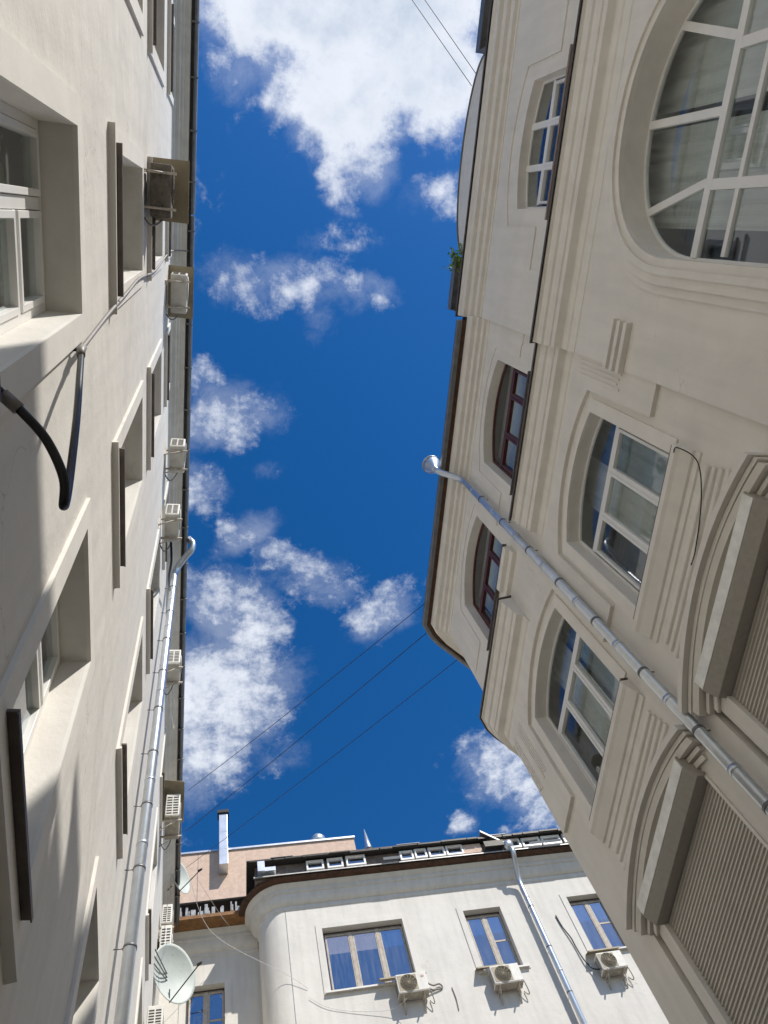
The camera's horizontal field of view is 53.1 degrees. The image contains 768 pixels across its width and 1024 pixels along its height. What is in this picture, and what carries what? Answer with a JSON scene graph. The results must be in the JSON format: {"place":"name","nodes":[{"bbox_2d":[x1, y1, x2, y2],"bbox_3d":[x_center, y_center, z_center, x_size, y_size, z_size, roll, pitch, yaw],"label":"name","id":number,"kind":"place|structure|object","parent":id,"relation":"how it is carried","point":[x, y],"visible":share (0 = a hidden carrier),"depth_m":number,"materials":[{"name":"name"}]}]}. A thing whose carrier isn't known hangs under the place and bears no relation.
{"place":"outdoors","nodes":[
{"label":"outdoors","id":0,"kind":"place"},
{"bbox_2d":[178,0,559,852],"label":"sky","id":1,"kind":"structure","parent":0,"point":[330,133],"materials":[{"name":"blue"}]},
{"label":"ground","id":2,"kind":"structure","parent":0,"visible":0},
{"bbox_2d":[0,0,199,1023],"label":"apartment building","id":3,"kind":"structure","parent":2,"relation":"on","point":[98,104],"depth_m":5.70,"materials":[{"name":"paint"}]},
{"bbox_2d":[1,389,23,413],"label":"cable clamp","id":4,"kind":"object","parent":3,"relation":"attached to","point":[11,402],"visible":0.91,"depth_m":2.99,"materials":[{"name":"grey metal"}]},
{"bbox_2d":[0,100,45,334],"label":"window frame","id":5,"kind":"structure","parent":3,"relation":"in","point":[18,309],"depth_m":4.21,"materials":[{"name":"white wood"}]},
{"bbox_2d":[22,601,59,760],"bbox_3d":[-2.160,1.008,4.502,0.080,2.270,1.070,2,-70,-13],"label":"window frame","id":6,"kind":"structure","parent":3,"relation":"in","point":[39,680],"depth_m":5.00,"materials":[{"name":"white wood"}]},
{"bbox_2d":[1,353,83,510],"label":"cable","id":7,"kind":"object","parent":3,"relation":"hanging from","point":[66,475],"visible":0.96,"depth_m":3.04,"materials":[{"name":"black rubber"}]},
{"bbox_2d":[72,344,86,357],"bbox_3d":[-1.861,-0.987,4.690,0.107,0.224,0.056,21,-75,-19],"label":"cable clamp","id":8,"kind":"object","parent":3,"relation":"attached to","point":[81,348],"visible":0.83,"depth_m":4.67,"materials":[{"name":"metal"}]},
{"bbox_2d":[82,250,187,345],"bbox_3d":[-2.895,-3.089,9.982,0.306,11.548,0.192,1,-70,-13],"label":"cable","id":9,"kind":"object","parent":3,"relation":"attached to","point":[89,338],"visible":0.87,"depth_m":6.41,"materials":[{"name":"grey plastic"}]},
{"bbox_2d":[113,536,195,1023],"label":"drainpipe","id":10,"kind":"object","parent":3,"relation":"attached to","point":[124,993],"visible":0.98,"depth_m":9.88,"materials":[{"name":"metal"}]},
{"bbox_2d":[146,1005,164,1023],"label":"air conditioner","id":11,"kind":"object","parent":3,"relation":"attached to","point":[155,1015],"visible":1,"depth_m":13.79,"materials":[{"name":"white metal"}]},
{"bbox_2d":[158,904,173,948],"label":"air conditioner","id":12,"kind":"object","parent":3,"relation":"attached to","point":[167,914],"visible":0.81,"depth_m":18.54,"materials":[{"name":"white metal"}]},
{"bbox_2d":[159,925,172,947],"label":"air conditioner","id":13,"kind":"object","parent":3,"relation":"attached to","point":[166,935],"visible":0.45,"depth_m":18.06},
{"bbox_2d":[144,157,188,225],"bbox_3d":[-2.628,-3.872,9.299,0.498,1.120,0.803,1,-70,-13],"label":"air conditioner","id":14,"kind":"object","parent":3,"relation":"on","point":[169,190],"visible":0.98,"depth_m":9.16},
{"bbox_2d":[158,504,181,551],"bbox_3d":[-3.902,0.300,14.092,0.405,0.870,0.666,1,-70,-13],"label":"air conditioner","id":15,"kind":"object","parent":3,"relation":"attached to","point":[173,520],"visible":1,"depth_m":13.97,"materials":[{"name":"white metal"}]},
{"bbox_2d":[167,542,172,590],"bbox_3d":[-4.108,1.065,14.807,0.082,1.241,1.626,4,-70,-14],"label":"cable","id":16,"kind":"object","parent":15,"relation":"attached to","point":[170,566],"visible":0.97,"depth_m":14.20,"materials":[{"name":"black rubber"}]},
{"bbox_2d":[159,780,184,849],"bbox_3d":[-4.962,7.187,18.005,0.514,1.320,1.206,1,-70,-13],"label":"air conditioner","id":17,"kind":"object","parent":3,"relation":"attached to","point":[173,804],"visible":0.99,"depth_m":17.88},
{"bbox_2d":[165,650,182,694],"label":"air conditioner","id":18,"kind":"object","parent":3,"relation":"attached to","point":[175,666],"visible":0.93,"depth_m":16.43,"materials":[{"name":"white metal"}]},
{"bbox_2d":[168,692,174,728],"bbox_3d":[-4.511,4.232,16.407,0.167,0.660,0.711,-10,-68,-8],"label":"cable","id":19,"kind":"object","parent":18,"relation":"hanging from","point":[174,713],"visible":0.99,"depth_m":16.32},
{"bbox_2d":[164,438,187,480],"bbox_3d":[-4.072,-1.014,15.081,0.435,0.870,0.666,1,-70,-13],"label":"air conditioner","id":20,"kind":"object","parent":3,"relation":"attached to","point":[177,450],"visible":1,"depth_m":14.96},
{"bbox_2d":[154,943,201,1003],"bbox_3d":[-4.679,10.207,17.236,1.045,1.314,1.088,9,-72,-15],"label":"satellite dish","id":21,"kind":"object","parent":3,"relation":"attached to","point":[174,974],"visible":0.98,"depth_m":17.42,"materials":[{"name":"metal"}]},
{"bbox_2d":[165,265,193,319],"bbox_3d":[-3.708,-3.943,13.955,0.471,1.120,0.945,1,-70,-13],"label":"air conditioner","id":22,"kind":"object","parent":3,"relation":"attached to","point":[180,280],"visible":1,"depth_m":13.81,"materials":[{"name":"white metal"}]},
{"bbox_2d":[167,861,202,893],"bbox_3d":[-5.442,9.791,20.885,0.752,0.965,0.819,24,-76,-20],"label":"satellite dish","id":23,"kind":"object","parent":3,"relation":"attached to","point":[184,886],"visible":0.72,"depth_m":21.03,"materials":[{"name":"metal"}]},
{"bbox_2d":[159,828,668,1023],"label":"apartment building","id":24,"kind":"structure","parent":2,"relation":"on","point":[346,930],"depth_m":20.79,"materials":[{"name":"paint"}]},
{"bbox_2d":[185,988,224,1023],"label":"window frame","id":25,"kind":"structure","parent":24,"relation":"in","point":[208,1006],"depth_m":19.94,"materials":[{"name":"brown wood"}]},
{"bbox_2d":[196,877,268,930],"bbox_3d":[-4.393,10.785,21.049,2.070,0.111,1.501,20,-75,-18],"label":"cable","id":26,"kind":"object","parent":24,"relation":"attached to","point":[218,911],"visible":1,"depth_m":21.10,"materials":[{"name":"grey rubber"}]},
{"bbox_2d":[190,881,306,987],"bbox_3d":[-3.619,11.031,19.836,3.056,2.808,0.503,18,-74,-18],"label":"cable","id":27,"kind":"object","parent":24,"relation":"attached to","point":[238,950],"visible":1,"depth_m":19.65,"materials":[{"name":"grey rubber"}]},
{"bbox_2d":[180,836,355,902],"bbox_3d":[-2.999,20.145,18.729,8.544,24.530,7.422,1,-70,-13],"label":"rooftop block","id":28,"kind":"structure","parent":24,"relation":"on","point":[216,885],"depth_m":28.07,"materials":[{"name":"paint"}]},
{"bbox_2d":[217,809,228,874],"bbox_3d":[-5.983,12.236,28.620,0.442,2.670,0.571,1,-70,-13],"label":"vent duct","id":29,"kind":"object","parent":28,"relation":"attached to","point":[222,816],"visible":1,"depth_m":28.33,"materials":[{"name":"metal"}]},
{"bbox_2d":[310,833,324,839],"bbox_3d":[-2.546,12.663,29.633,0.599,0.500,0.592,1,-70,-13],"label":"roof cowl","id":30,"kind":"object","parent":28,"relation":"on","point":[317,836],"visible":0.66,"depth_m":29.48,"materials":[{"name":"metal"}]},
{"bbox_2d":[306,859,323,870],"bbox_3d":[-1.978,10.136,22.036,0.500,0.324,0.090,-1,-69,-12],"label":"attic window","id":31,"kind":"structure","parent":24,"relation":"in","point":[313,865],"depth_m":22.04,"materials":[{"name":"white plastic"}]},
{"bbox_2d":[326,857,343,868],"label":"attic window","id":32,"kind":"structure","parent":24,"relation":"in","point":[332,863],"depth_m":22.16,"materials":[{"name":"white plastic"}]},
{"bbox_2d":[345,854,366,866],"bbox_3d":[-0.822,10.120,22.295,0.570,0.358,0.090,-1,-69,-12],"label":"attic window","id":33,"kind":"structure","parent":24,"relation":"in","point":[353,860],"depth_m":22.30,"materials":[{"name":"white plastic"}]},
{"bbox_2d":[310,998,405,1011],"bbox_3d":[-0.618,11.889,18.657,2.322,0.660,0.167,-7,-68,-10],"label":"cable","id":34,"kind":"object","parent":24,"relation":"attached to","point":[356,1011],"visible":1,"depth_m":18.49,"materials":[{"name":"grey plastic"}]},
{"bbox_2d":[323,924,413,989],"bbox_3d":[-0.417,11.662,20.062,2.200,1.860,0.135,-1,-69,-12],"label":"window frame","id":35,"kind":"structure","parent":24,"relation":"in","point":[359,957],"depth_m":20.13,"materials":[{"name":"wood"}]},
{"bbox_2d":[364,830,374,855],"bbox_3d":[-0.510,9.887,23.055,0.311,1.020,0.319,1,-70,-13],"label":"roof finial","id":36,"kind":"object","parent":24,"relation":"on","point":[368,845],"visible":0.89,"depth_m":22.79,"materials":[{"name":"metal"}]},
{"bbox_2d":[378,971,434,1014],"bbox_3d":[0.573,11.760,18.900,1.251,0.950,0.400,-1,-69,-12],"label":"air conditioner","id":37,"kind":"object","parent":24,"relation":"attached to","point":[411,986],"visible":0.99,"depth_m":18.86,"materials":[{"name":"white metal"}]},
{"bbox_2d":[399,850,414,860],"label":"attic window","id":38,"kind":"structure","parent":24,"relation":"in","point":[407,855],"depth_m":22.60,"materials":[{"name":"white plastic"}]},
{"bbox_2d":[413,848,427,859],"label":"attic window","id":39,"kind":"structure","parent":24,"relation":"in","point":[421,853],"depth_m":22.69,"materials":[{"name":"white plastic"}]},
{"bbox_2d":[428,982,442,990],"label":"cable","id":40,"kind":"object","parent":24,"relation":"attached to","point":[440,984],"visible":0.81,"depth_m":19.20,"materials":[{"name":"grey plastic"}]},
{"bbox_2d":[427,846,445,857],"bbox_3d":[1.561,10.097,22.795,0.500,0.349,0.090,-1,-69,-12],"label":"attic window","id":41,"kind":"structure","parent":24,"relation":"in","point":[433,852],"depth_m":22.80,"materials":[{"name":"white plastic"}]},
{"bbox_2d":[444,844,464,855],"bbox_3d":[2.099,10.092,22.909,0.520,0.351,0.090,-1,-69,-12],"label":"attic window","id":42,"kind":"structure","parent":24,"relation":"in","point":[451,850],"depth_m":22.92,"materials":[{"name":"white plastic"}]},
{"bbox_2d":[479,830,503,849],"bbox_3d":[3.275,9.926,23.241,0.688,0.630,0.259,1,-70,-13],"label":"attic window","id":43,"kind":"structure","parent":24,"relation":"attached to","point":[492,842],"depth_m":23.02,"materials":[{"name":"grey metal"}]},
{"bbox_2d":[465,912,519,969],"bbox_3d":[2.901,11.650,20.756,1.080,1.900,0.100,-1,-69,-12],"label":"window frame","id":44,"kind":"structure","parent":24,"relation":"in","point":[493,945],"depth_m":20.83,"materials":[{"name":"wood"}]},
{"bbox_2d":[475,963,529,1005],"bbox_3d":[3.006,11.768,19.338,1.134,1.020,0.429,1,-70,-13],"label":"air conditioner","id":45,"kind":"object","parent":24,"relation":"attached to","point":[504,977],"visible":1,"depth_m":19.26,"materials":[{"name":"white metal"}]},
{"bbox_2d":[502,838,521,849],"bbox_3d":[3.837,10.068,23.294,0.600,0.345,0.090,-1,-69,-12],"label":"attic window","id":46,"kind":"structure","parent":24,"relation":"in","point":[517,845],"depth_m":23.34,"materials":[{"name":"white plastic"}]},
{"bbox_2d":[520,837,541,847],"bbox_3d":[4.476,10.066,23.416,0.580,0.327,0.090,-1,-69,-12],"label":"attic window","id":47,"kind":"structure","parent":24,"relation":"in","point":[524,841],"depth_m":23.41,"materials":[{"name":"white plastic"}]},
{"bbox_2d":[503,840,586,1023],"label":"drainpipe","id":48,"kind":"object","parent":24,"relation":"attached to","point":[508,845],"visible":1,"depth_m":20.61,"materials":[{"name":"metal"}]},
{"bbox_2d":[540,835,561,845],"bbox_3d":[5.112,10.062,23.546,0.600,0.329,0.090,-1,-69,-12],"label":"attic window","id":49,"kind":"structure","parent":24,"relation":"in","point":[549,837],"depth_m":23.58,"materials":[{"name":"white plastic"}]},
{"bbox_2d":[561,834,567,843],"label":"attic window","id":50,"kind":"structure","parent":24,"relation":"in","point":[562,836],"depth_m":23.60,"materials":[{"name":"white plastic"}]},
{"bbox_2d":[555,915,599,969],"bbox_3d":[5.189,11.546,20.642,0.462,1.887,0.079,-22,-66,-3],"label":"cable","id":51,"kind":"object","parent":24,"relation":"hanging from","point":[576,947],"visible":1,"depth_m":20.53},
{"bbox_2d":[569,898,625,949],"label":"window frame","id":52,"kind":"structure","parent":24,"relation":"in","point":[591,914],"depth_m":21.53,"materials":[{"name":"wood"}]},
{"bbox_2d":[586,946,633,989],"bbox_3d":[5.900,11.742,19.939,0.908,1.050,0.422,1,-70,-13],"label":"air conditioner","id":53,"kind":"object","parent":24,"relation":"attached to","point":[609,961],"visible":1,"depth_m":19.84,"materials":[{"name":"white metal"}]},
{"bbox_2d":[422,0,767,1023],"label":"apartment building","id":54,"kind":"structure","parent":2,"relation":"on","point":[608,294],"depth_m":8.65,"materials":[{"name":"paint"}]},
{"bbox_2d":[185,633,425,831],"bbox_3d":[-2.221,5.483,17.995,0.015,3.684,9.308,32,-79,-21],"label":"overhead wire","id":55,"kind":"object","parent":54,"relation":"attached to","point":[311,729],"visible":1,"depth_m":17.42,"materials":[{"name":"black metal"}]},
{"bbox_2d":[189,604,423,789],"bbox_3d":[-2.159,4.545,17.648,0.013,3.682,8.633,34,-80,-21],"label":"overhead wire","id":56,"kind":"object","parent":54,"relation":"attached to","point":[311,694],"visible":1,"depth_m":17.12,"materials":[{"name":"black metal"}]},
{"bbox_2d":[186,660,456,867],"bbox_3d":[-2.095,6.683,19.127,0.013,4.862,11.263,31,-79,-21],"label":"overhead wire","id":57,"kind":"object","parent":54,"relation":"attached to","point":[331,757],"visible":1,"depth_m":18.24,"materials":[{"name":"black metal"}]},
{"bbox_2d":[412,0,471,85],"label":"overhead wire","id":58,"kind":"object","parent":54,"relation":"attached to","point":[441,42],"visible":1,"depth_m":13.50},
{"bbox_2d":[425,0,475,73],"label":"overhead wire","id":59,"kind":"object","parent":54,"relation":"attached to","point":[450,37],"visible":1,"depth_m":13.31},
{"bbox_2d":[443,243,462,272],"bbox_3d":[1.320,-4.649,14.043,0.377,0.462,0.524,12,-72,-16],"label":"wild plant","id":60,"kind":"object","parent":54,"relation":"on","point":[459,258],"visible":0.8,"depth_m":13.99,"materials":[{"name":"green plant"}]},
{"bbox_2d":[473,523,501,628],"bbox_3d":[1.935,1.095,13.308,0.282,1.780,1.750,1,-70,-13],"label":"window frame","id":61,"kind":"structure","parent":54,"relation":"in","point":[493,547],"depth_m":13.60,"materials":[{"name":"brown wood"}]},
{"bbox_2d":[492,364,526,478],"bbox_3d":[2.165,-1.461,12.378,0.282,1.780,1.750,1,-70,-13],"label":"window frame","id":62,"kind":"structure","parent":54,"relation":"in","point":[517,379],"depth_m":12.66,"materials":[{"name":"brown wood"}]},
{"bbox_2d":[526,73,565,208],"bbox_3d":[2.339,-5.181,10.825,0.062,1.520,1.720,1,-70,-12],"label":"window frame","id":63,"kind":"structure","parent":54,"relation":"in","point":[553,120],"depth_m":10.96,"materials":[{"name":"white wood"}]},
{"bbox_2d":[546,616,618,790],"bbox_3d":[2.661,2.371,10.010,0.323,2.800,1.750,1,-70,-13],"label":"window frame","id":64,"kind":"structure","parent":54,"relation":"in","point":[579,686],"depth_m":10.15,"materials":[{"name":"white wood"}]},
{"bbox_2d":[422,455,767,814],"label":"drainpipe","id":65,"kind":"object","parent":54,"relation":"attached to","point":[742,777],"visible":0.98,"depth_m":8.24,"materials":[{"name":"metal"}]},
{"bbox_2d":[579,418,668,594],"bbox_3d":[2.891,-0.153,9.092,0.327,2.800,1.721,1,-70,-13],"label":"window frame","id":66,"kind":"structure","parent":54,"relation":"in","point":[625,493],"depth_m":9.22,"materials":[{"name":"white wood"}]},
{"bbox_2d":[673,447,701,564],"bbox_3d":[2.873,-0.085,7.285,0.190,0.798,0.934,1,-70,-13],"label":"cable","id":67,"kind":"object","parent":54,"relation":"hanging from","point":[701,499],"visible":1,"depth_m":7.21,"materials":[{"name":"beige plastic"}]},
{"bbox_2d":[643,0,767,267],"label":"window frame","id":68,"kind":"structure","parent":54,"relation":"in","point":[712,175],"depth_m":7.68,"materials":[{"name":"white wood"}]}
]}

